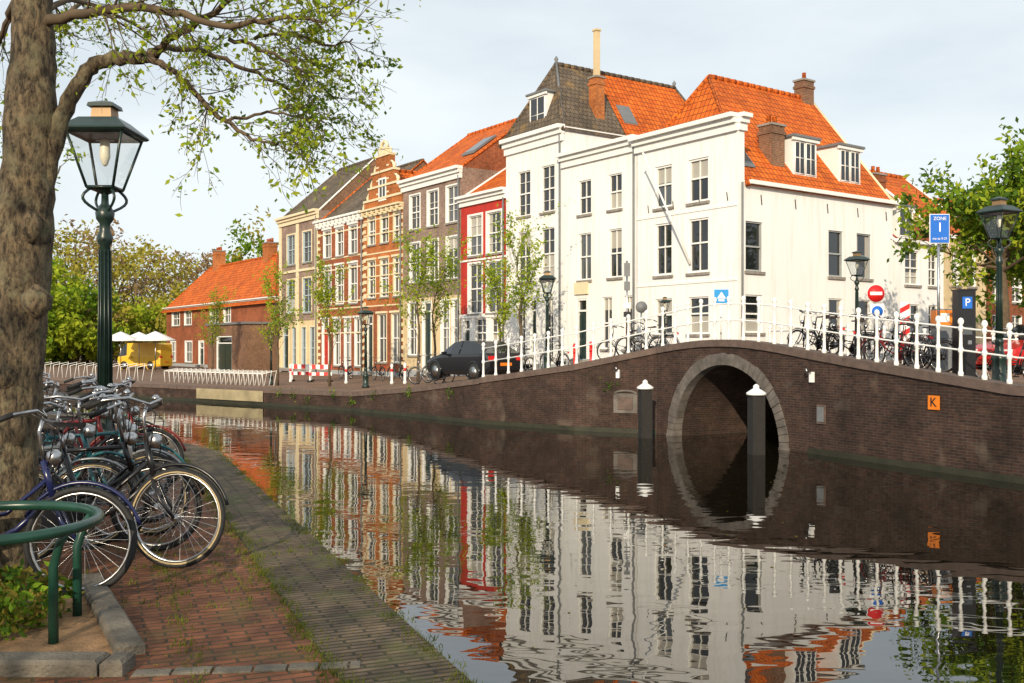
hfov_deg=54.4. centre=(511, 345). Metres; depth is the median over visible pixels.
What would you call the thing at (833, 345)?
bicycle
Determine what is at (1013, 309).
walls
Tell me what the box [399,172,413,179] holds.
roof
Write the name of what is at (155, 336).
parasol
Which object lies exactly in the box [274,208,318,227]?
cornice
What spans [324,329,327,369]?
door
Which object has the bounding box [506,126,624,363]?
walls
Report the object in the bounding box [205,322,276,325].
annex roof
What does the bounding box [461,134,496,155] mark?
skylight
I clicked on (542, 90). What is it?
dormer roof
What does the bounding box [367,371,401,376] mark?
plinth
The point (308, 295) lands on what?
window frames
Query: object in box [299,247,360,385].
young street tree
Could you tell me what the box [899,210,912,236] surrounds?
dormer bars
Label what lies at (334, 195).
verge boards
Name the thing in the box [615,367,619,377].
mooring bracket
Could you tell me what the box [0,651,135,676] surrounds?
tree pit kerb
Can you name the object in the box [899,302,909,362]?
chevron post
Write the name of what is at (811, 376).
mooring bracket
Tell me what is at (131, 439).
bicycle
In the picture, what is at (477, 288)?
window frames
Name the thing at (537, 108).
dormer bars
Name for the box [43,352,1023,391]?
street
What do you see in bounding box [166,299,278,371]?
walls
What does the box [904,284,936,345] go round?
sills
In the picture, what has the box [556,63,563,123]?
hip tiles
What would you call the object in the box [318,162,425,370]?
walls
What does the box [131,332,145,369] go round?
parasol
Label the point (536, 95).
dormer fascia
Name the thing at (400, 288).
downpipe
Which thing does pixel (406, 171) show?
ridge tiles
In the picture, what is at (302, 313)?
sills
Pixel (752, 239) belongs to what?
glass
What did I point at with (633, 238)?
downpipe
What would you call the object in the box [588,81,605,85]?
chimney band
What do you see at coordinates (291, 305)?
curtains
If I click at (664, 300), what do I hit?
street lamp
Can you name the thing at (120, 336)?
parasol
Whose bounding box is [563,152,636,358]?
walls
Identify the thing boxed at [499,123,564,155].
cornice
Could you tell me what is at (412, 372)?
plinth
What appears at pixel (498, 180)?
roof
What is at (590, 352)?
bollard
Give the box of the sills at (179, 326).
[171,325,191,362]
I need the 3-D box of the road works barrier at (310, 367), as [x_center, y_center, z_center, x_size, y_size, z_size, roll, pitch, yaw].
[-9.547,1.351,49.500,1.200,0.900,0.600,0,0,0]
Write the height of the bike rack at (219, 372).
0.726 m
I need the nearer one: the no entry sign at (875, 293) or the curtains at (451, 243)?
the no entry sign at (875, 293)
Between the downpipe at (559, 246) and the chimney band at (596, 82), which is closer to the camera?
the downpipe at (559, 246)
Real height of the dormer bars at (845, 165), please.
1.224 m
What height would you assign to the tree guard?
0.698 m
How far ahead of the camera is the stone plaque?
28.56 m
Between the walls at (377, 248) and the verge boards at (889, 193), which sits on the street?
the walls at (377, 248)
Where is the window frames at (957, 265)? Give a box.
[952,252,974,285]
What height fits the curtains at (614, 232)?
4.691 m
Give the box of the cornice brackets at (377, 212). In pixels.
[361,204,398,216]
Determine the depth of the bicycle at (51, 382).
11.21 m
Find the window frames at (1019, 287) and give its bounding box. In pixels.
[993,278,1020,330]
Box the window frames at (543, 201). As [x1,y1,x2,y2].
[518,164,553,363]
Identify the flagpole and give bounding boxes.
[643,154,690,263]
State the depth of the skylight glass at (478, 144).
51.58 m
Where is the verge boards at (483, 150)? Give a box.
[408,130,508,177]
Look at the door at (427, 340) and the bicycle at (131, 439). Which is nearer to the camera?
the bicycle at (131, 439)
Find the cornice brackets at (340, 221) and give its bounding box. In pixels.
[315,213,359,227]
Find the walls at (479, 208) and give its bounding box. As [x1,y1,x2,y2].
[461,198,505,342]
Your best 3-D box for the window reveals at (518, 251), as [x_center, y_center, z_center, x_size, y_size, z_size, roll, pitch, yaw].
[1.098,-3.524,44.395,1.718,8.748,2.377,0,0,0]
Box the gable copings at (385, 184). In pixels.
[363,152,402,203]
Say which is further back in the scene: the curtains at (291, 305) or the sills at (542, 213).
the curtains at (291, 305)
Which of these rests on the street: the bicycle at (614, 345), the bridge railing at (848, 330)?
the bicycle at (614, 345)
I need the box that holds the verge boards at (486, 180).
[465,167,505,194]
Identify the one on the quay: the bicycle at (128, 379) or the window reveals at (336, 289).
the bicycle at (128, 379)
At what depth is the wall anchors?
37.19 m
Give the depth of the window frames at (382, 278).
56.54 m
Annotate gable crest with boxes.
[378,140,389,154]
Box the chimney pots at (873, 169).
[871,166,879,172]
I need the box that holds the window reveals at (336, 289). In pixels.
[323,225,355,365]
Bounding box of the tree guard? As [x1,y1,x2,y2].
[0,500,104,644]
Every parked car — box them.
[427,341,519,380]
[976,324,1023,369]
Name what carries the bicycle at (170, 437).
on the quay
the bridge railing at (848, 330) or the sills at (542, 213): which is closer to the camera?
the bridge railing at (848, 330)
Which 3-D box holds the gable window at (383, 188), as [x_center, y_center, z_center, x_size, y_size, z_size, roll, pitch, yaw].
[-7.328,-8.850,56.322,0.401,1.100,0.574,0,0,0]
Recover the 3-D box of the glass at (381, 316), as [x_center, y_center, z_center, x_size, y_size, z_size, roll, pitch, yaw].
[-7.174,-3.226,56.354,0.005,8.295,4.035,0,0,-35]
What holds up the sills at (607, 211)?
attached to the walls at (599, 223)
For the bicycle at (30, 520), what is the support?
on the tree pit soil
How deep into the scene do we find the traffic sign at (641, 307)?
33.95 m
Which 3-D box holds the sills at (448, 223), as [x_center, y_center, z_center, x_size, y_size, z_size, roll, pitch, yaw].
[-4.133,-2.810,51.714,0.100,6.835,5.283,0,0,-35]
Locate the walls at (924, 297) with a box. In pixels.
[893,242,943,360]
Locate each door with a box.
[201,344,231,370]
[285,336,287,367]
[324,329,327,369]
[369,325,371,370]
[425,312,430,370]
[466,330,469,340]
[533,311,535,363]
[580,312,585,358]
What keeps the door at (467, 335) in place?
attached to the window reveals at (487, 276)
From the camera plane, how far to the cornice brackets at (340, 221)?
60.74 m
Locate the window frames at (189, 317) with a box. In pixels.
[172,307,231,369]
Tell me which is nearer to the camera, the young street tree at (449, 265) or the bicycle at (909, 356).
the bicycle at (909, 356)
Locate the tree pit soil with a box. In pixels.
[0,581,112,654]
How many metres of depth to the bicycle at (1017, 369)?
20.48 m
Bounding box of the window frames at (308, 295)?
[284,231,314,367]
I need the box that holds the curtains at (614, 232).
[605,192,631,309]
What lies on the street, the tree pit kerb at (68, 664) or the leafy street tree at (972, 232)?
the leafy street tree at (972, 232)
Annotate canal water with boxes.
[49,395,1023,682]
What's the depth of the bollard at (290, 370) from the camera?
49.95 m
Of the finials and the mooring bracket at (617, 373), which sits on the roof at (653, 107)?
the finials
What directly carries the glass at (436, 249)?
attached to the window reveals at (423, 302)
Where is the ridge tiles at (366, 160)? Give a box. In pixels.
[284,157,372,215]
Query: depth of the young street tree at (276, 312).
45.98 m
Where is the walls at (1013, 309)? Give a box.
[986,264,1023,341]
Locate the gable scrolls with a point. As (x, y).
(392, 161)
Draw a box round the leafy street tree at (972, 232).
[887,117,1023,336]
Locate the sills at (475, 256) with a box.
[467,252,501,315]
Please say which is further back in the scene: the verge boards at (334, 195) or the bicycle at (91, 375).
the verge boards at (334, 195)
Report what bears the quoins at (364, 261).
attached to the walls at (377, 248)
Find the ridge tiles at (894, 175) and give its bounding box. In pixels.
[869,170,905,178]
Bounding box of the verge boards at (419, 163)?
[321,159,426,219]
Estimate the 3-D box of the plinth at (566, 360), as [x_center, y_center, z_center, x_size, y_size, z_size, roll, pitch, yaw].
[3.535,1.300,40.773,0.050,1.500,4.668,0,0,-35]
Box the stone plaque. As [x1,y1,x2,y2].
[613,390,637,412]
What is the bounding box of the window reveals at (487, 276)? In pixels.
[469,211,496,340]
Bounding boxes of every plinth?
[172,363,207,367]
[279,367,317,371]
[318,369,363,374]
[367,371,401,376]
[403,370,460,376]
[523,363,555,370]
[564,359,595,364]
[843,353,892,360]
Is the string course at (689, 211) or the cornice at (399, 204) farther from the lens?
the cornice at (399, 204)
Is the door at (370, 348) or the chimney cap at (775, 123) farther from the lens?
the door at (370, 348)
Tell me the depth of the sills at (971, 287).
43.39 m
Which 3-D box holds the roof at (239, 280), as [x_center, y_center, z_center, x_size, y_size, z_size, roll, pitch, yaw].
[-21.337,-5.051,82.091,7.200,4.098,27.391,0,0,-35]
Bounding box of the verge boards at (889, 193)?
[885,179,942,223]
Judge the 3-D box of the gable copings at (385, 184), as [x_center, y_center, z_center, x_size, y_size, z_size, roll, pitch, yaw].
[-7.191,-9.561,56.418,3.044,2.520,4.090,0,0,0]
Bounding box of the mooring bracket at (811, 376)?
[805,368,814,381]
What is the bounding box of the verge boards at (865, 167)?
[814,103,896,206]
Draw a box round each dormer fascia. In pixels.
[527,91,546,99]
[792,136,863,152]
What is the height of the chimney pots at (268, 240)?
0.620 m
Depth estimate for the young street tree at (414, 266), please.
40.90 m
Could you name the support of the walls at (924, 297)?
on the street
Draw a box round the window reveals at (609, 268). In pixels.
[579,172,631,348]
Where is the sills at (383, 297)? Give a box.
[367,240,398,363]
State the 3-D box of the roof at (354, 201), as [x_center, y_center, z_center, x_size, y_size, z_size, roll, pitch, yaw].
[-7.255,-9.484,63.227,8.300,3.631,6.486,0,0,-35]
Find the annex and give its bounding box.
[246,324,276,371]
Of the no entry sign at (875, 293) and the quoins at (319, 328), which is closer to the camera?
the no entry sign at (875, 293)
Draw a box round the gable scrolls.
[362,160,400,209]
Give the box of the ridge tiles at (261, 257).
[161,254,278,312]
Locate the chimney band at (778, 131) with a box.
[757,84,814,135]
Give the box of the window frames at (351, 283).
[323,225,360,369]
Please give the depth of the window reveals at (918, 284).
41.27 m
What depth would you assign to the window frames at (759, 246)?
36.58 m
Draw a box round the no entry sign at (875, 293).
[866,284,884,355]
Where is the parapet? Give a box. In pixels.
[738,130,743,179]
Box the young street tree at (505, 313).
[467,250,530,340]
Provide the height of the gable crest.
0.844 m
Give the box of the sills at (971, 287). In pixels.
[951,285,977,344]
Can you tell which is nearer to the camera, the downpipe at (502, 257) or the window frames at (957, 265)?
the window frames at (957, 265)
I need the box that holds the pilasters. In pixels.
[279,219,317,367]
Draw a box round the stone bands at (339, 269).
[318,227,363,333]
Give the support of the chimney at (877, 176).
on the roof at (897, 187)
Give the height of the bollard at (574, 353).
0.900 m
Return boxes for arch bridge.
[657,347,1013,452]
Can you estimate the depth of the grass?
6.49 m
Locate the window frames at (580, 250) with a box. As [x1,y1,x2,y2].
[577,173,631,358]
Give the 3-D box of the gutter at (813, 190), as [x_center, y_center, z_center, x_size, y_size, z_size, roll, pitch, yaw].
[11.871,-5.730,37.432,8.935,0.140,0.300,0,0,-36]
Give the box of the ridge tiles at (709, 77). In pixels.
[662,74,800,185]
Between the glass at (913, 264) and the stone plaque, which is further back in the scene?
the glass at (913, 264)
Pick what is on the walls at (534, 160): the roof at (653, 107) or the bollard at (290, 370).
the roof at (653, 107)
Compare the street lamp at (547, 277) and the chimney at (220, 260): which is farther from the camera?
the chimney at (220, 260)
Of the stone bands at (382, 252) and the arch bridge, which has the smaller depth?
the arch bridge
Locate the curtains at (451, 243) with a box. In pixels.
[430,238,456,274]
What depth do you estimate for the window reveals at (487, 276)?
48.39 m
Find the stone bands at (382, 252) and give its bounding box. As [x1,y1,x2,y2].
[364,164,402,306]
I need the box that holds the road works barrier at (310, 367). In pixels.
[307,364,332,381]
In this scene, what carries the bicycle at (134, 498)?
on the quay
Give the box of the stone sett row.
[131,661,360,676]
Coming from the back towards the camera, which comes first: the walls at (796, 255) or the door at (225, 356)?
the door at (225, 356)
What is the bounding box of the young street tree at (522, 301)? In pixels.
[486,200,575,351]
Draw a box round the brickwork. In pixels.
[43,354,1023,476]
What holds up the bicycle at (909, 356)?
on the street
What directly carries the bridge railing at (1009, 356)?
on the street
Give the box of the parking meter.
[951,289,976,376]
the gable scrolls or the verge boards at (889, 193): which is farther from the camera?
the gable scrolls
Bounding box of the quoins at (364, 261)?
[363,215,402,371]
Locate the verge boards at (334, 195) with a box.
[319,159,375,210]
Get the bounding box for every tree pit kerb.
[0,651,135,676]
[82,573,144,654]
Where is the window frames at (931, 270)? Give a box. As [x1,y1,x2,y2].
[905,251,936,342]
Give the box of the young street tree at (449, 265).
[412,233,474,355]
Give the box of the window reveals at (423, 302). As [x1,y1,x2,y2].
[409,185,454,366]
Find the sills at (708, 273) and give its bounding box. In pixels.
[652,200,873,336]
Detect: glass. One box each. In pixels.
[173,307,231,360]
[286,232,313,364]
[325,226,360,364]
[370,213,398,361]
[411,186,456,353]
[465,136,492,152]
[467,213,500,340]
[520,166,553,355]
[580,174,631,347]
[658,178,866,332]
[905,252,933,341]
[952,252,971,284]
[993,280,1018,336]
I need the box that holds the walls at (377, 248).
[364,209,402,371]
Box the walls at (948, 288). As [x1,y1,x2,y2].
[890,195,985,343]
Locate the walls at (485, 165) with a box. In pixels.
[403,136,505,369]
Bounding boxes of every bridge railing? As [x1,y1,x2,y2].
[481,296,1023,383]
[768,324,1018,370]
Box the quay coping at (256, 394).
[43,340,1023,401]
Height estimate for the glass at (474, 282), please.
6.387 m
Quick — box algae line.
[50,391,1023,483]
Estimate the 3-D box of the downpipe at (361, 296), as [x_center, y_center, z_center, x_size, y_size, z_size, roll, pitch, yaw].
[-8.829,-2.825,58.319,0.078,9.250,0.090,0,0,0]
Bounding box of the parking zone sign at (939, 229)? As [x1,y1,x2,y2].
[929,214,949,315]
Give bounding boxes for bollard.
[289,364,291,381]
[344,365,347,383]
[390,364,393,383]
[403,363,406,383]
[573,343,575,363]
[589,342,591,360]
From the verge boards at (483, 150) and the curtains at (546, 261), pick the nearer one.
the curtains at (546, 261)
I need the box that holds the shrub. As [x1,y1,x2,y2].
[0,554,84,639]
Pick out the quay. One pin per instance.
(264, 630)
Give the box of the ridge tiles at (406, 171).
[399,169,416,172]
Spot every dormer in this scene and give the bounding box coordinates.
[530,91,553,120]
[893,206,912,238]
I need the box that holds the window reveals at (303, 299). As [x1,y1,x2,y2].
[283,231,310,367]
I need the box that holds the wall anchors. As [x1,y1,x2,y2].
[647,192,886,220]
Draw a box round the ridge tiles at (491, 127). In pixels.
[467,117,517,135]
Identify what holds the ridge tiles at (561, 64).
attached to the roof at (653, 107)
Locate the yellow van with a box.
[117,343,172,368]
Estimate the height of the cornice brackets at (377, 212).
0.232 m
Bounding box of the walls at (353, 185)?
[281,160,375,367]
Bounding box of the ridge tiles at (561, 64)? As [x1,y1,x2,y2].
[498,62,685,148]
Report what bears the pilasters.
attached to the walls at (353, 185)
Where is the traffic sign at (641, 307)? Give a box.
[636,301,646,349]
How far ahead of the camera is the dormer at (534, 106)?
44.46 m
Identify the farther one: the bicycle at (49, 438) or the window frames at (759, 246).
the window frames at (759, 246)
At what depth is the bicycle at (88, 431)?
8.11 m
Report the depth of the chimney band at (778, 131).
37.11 m
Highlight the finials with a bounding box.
[554,56,675,86]
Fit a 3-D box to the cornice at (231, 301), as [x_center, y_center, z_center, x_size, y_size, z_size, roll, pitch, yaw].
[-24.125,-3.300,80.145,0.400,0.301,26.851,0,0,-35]
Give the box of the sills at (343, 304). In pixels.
[322,253,360,367]
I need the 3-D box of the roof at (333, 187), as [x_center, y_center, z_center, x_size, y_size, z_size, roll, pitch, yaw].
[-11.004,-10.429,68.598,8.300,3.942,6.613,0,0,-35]
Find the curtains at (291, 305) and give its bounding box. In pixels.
[289,299,294,312]
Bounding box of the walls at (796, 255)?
[637,131,892,353]
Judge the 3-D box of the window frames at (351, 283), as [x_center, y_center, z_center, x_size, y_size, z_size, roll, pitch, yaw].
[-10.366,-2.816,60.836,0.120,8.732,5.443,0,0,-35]
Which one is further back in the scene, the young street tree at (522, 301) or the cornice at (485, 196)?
the cornice at (485, 196)
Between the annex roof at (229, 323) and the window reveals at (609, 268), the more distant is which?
the annex roof at (229, 323)
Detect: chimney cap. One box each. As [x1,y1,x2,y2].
[212,242,277,251]
[587,75,605,79]
[757,78,815,127]
[872,172,886,175]
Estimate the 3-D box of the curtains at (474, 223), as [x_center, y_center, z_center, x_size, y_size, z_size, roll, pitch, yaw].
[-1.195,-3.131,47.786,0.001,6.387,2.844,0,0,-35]
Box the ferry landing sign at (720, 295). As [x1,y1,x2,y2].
[713,289,728,339]
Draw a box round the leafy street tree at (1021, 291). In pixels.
[981,249,1023,318]
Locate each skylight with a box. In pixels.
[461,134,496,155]
[616,104,637,124]
[744,151,754,166]
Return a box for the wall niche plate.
[816,404,825,423]
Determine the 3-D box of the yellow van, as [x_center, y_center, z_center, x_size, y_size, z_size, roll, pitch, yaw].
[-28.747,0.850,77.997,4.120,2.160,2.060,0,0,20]
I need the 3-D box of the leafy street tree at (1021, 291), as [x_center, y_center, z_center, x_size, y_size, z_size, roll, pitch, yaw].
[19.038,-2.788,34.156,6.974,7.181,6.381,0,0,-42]
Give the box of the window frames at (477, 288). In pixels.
[464,211,500,340]
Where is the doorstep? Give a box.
[570,360,587,363]
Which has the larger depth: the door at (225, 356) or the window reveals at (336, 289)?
the door at (225, 356)
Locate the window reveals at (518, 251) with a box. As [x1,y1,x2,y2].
[517,164,552,363]
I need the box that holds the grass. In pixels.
[59,453,483,682]
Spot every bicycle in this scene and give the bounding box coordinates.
[0,409,141,594]
[37,395,228,567]
[38,393,204,550]
[39,386,150,540]
[39,387,188,522]
[39,389,189,534]
[40,379,159,505]
[41,428,99,501]
[42,380,185,490]
[42,383,170,512]
[43,372,94,439]
[43,380,94,485]
[43,398,132,546]
[44,378,151,464]
[49,373,127,438]
[50,377,168,476]
[338,357,352,378]
[371,357,385,380]
[387,357,408,380]
[408,354,444,383]
[422,353,454,382]
[513,344,533,370]
[540,340,569,368]
[596,325,644,358]
[615,321,668,354]
[630,318,679,351]
[787,308,839,353]
[802,311,845,353]
[819,312,879,359]
[849,312,875,358]
[860,315,930,367]
[878,316,933,368]
[879,318,951,371]
[976,327,1023,376]
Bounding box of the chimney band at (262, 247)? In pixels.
[212,245,277,254]
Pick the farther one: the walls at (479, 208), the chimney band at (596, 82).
the walls at (479, 208)
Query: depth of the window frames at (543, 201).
44.45 m
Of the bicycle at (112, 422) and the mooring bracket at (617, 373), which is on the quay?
the bicycle at (112, 422)
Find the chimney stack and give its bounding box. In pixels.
[592,28,600,74]
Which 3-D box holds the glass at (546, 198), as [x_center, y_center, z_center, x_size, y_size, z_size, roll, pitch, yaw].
[1.149,-3.688,44.430,0.005,8.421,2.802,0,0,-35]
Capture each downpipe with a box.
[315,216,315,371]
[361,219,361,374]
[399,210,400,369]
[457,175,458,375]
[502,197,503,340]
[558,135,559,360]
[632,147,633,348]
[741,182,743,336]
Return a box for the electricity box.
[929,309,951,371]
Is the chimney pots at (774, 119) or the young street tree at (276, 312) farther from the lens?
the young street tree at (276, 312)
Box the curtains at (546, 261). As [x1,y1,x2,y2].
[521,233,553,314]
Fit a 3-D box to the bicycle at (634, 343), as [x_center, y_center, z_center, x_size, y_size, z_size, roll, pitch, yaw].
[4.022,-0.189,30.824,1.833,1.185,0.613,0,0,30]
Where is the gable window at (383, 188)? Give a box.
[380,179,384,196]
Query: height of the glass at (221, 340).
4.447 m
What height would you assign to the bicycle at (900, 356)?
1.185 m
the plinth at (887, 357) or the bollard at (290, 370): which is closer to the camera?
the plinth at (887, 357)
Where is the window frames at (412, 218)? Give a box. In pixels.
[410,185,456,369]
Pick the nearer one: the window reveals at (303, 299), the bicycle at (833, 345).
the bicycle at (833, 345)
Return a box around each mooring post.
[637,380,653,438]
[746,384,765,454]
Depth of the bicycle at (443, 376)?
38.19 m
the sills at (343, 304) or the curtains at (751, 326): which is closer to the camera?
the curtains at (751, 326)
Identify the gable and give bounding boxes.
[364,154,402,209]
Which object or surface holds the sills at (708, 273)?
attached to the walls at (796, 255)
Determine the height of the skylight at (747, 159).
0.979 m
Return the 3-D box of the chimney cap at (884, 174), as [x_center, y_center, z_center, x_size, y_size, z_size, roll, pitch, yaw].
[16.243,-7.640,44.495,1.082,0.080,1.003,0,0,0]
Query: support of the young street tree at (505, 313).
on the street
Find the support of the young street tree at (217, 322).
on the street
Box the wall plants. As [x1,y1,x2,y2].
[275,377,618,408]
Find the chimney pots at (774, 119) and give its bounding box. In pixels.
[766,72,805,122]
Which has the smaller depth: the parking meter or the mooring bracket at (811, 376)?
the parking meter
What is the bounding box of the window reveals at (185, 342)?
[171,307,224,370]
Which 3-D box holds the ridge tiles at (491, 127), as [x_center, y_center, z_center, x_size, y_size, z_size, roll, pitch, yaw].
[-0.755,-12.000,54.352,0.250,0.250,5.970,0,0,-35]
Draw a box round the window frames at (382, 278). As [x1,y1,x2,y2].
[367,212,398,370]
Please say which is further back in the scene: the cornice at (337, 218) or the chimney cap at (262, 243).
the chimney cap at (262, 243)
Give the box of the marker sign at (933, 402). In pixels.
[928,395,939,409]
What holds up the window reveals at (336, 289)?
attached to the walls at (358, 257)
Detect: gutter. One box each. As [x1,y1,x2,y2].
[749,179,899,204]
[893,238,948,246]
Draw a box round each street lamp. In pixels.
[67,100,148,504]
[267,329,274,384]
[357,307,373,387]
[539,271,555,367]
[659,297,670,343]
[844,251,869,356]
[976,197,1022,381]
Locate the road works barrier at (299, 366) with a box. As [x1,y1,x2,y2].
[292,364,314,380]
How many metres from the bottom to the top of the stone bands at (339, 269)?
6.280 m
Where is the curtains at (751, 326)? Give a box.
[658,159,866,331]
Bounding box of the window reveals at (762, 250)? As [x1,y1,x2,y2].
[655,156,870,334]
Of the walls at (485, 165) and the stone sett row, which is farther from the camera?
the walls at (485, 165)
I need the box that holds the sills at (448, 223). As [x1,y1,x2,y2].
[407,221,456,356]
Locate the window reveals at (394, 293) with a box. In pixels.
[368,212,395,361]
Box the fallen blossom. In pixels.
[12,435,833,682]
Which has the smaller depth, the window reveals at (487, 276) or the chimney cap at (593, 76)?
the chimney cap at (593, 76)
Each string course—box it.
[278,267,317,273]
[460,255,505,317]
[637,203,736,286]
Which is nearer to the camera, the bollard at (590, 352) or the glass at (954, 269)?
the bollard at (590, 352)
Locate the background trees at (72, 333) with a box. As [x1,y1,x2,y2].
[45,205,278,365]
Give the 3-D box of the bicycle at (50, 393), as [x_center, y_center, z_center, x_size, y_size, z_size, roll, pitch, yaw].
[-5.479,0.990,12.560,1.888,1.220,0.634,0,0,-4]
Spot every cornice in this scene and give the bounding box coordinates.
[162,296,277,309]
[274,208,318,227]
[312,210,363,229]
[358,201,403,217]
[397,165,462,192]
[454,187,506,207]
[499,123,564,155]
[555,134,635,168]
[628,111,752,153]
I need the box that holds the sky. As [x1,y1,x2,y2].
[0,0,1023,344]
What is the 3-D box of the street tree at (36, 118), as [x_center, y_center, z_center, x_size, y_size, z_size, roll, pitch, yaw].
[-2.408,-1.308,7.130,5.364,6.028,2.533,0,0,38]
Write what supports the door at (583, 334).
attached to the window reveals at (609, 268)
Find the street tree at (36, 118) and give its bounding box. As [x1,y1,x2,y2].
[0,0,420,590]
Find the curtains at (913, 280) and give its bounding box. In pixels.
[905,272,915,283]
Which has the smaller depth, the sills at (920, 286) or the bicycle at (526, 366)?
the bicycle at (526, 366)
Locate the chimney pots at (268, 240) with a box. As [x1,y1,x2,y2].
[216,238,273,249]
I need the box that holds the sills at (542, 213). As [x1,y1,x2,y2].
[516,210,554,359]
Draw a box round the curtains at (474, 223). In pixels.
[472,212,500,340]
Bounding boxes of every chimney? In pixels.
[213,243,276,271]
[589,77,604,119]
[873,174,885,188]
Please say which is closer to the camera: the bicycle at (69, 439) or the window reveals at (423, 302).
the bicycle at (69, 439)
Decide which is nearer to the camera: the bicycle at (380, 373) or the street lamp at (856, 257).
the street lamp at (856, 257)
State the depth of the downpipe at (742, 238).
34.60 m
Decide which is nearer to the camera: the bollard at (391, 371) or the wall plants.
the wall plants
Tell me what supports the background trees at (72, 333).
on the street
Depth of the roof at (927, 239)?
41.95 m
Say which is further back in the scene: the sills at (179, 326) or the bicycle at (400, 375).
the sills at (179, 326)
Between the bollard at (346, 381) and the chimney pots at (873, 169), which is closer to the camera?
the chimney pots at (873, 169)
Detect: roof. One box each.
[162,256,278,312]
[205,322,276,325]
[286,160,370,215]
[324,162,418,218]
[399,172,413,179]
[412,121,514,176]
[469,169,505,193]
[501,66,683,146]
[525,88,556,96]
[667,79,894,205]
[785,133,864,149]
[886,176,959,238]
[893,225,928,240]
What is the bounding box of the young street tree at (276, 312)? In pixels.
[252,260,309,385]
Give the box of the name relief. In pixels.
[574,282,588,294]
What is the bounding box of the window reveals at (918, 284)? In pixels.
[913,251,936,337]
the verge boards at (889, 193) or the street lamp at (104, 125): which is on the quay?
the street lamp at (104, 125)
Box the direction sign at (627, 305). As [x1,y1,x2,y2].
[624,261,630,344]
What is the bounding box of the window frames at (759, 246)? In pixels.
[656,156,869,334]
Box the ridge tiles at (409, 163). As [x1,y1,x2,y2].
[396,158,423,167]
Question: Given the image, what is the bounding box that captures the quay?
[0,425,471,682]
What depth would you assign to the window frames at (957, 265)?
43.15 m
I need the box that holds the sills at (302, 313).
[286,261,314,370]
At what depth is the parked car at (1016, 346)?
27.50 m
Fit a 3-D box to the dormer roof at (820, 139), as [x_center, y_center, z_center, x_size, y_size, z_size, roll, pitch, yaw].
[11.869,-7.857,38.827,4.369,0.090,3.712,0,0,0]
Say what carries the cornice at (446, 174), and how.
attached to the walls at (485, 165)
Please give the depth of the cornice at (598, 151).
40.63 m
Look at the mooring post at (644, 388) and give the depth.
26.86 m
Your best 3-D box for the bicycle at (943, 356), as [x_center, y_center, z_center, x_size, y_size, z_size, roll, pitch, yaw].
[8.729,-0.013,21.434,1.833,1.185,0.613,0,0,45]
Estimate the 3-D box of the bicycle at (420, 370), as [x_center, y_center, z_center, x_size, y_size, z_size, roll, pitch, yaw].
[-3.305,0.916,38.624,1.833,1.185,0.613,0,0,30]
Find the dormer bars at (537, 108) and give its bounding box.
[530,95,544,121]
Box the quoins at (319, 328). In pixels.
[318,225,363,370]
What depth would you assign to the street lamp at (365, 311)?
42.44 m
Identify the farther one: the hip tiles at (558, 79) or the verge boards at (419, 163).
the verge boards at (419, 163)
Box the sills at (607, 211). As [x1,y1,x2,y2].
[576,208,624,351]
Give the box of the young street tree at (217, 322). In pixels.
[188,285,236,371]
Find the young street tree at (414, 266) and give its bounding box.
[368,223,456,383]
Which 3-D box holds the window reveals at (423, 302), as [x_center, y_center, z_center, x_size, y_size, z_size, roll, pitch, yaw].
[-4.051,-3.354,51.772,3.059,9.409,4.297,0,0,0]
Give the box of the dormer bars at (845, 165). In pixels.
[795,141,859,183]
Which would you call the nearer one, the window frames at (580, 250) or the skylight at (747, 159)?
the skylight at (747, 159)
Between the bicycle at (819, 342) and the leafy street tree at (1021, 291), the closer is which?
the bicycle at (819, 342)
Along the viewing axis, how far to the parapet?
34.71 m
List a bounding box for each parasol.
[112,332,137,366]
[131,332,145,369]
[135,331,175,370]
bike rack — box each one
[45,361,153,380]
[164,368,276,385]
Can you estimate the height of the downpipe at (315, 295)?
10.100 m
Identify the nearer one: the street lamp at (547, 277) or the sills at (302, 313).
the street lamp at (547, 277)
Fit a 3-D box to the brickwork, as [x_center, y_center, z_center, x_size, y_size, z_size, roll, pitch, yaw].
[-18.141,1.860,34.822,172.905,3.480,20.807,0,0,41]
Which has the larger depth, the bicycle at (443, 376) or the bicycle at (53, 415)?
the bicycle at (443, 376)

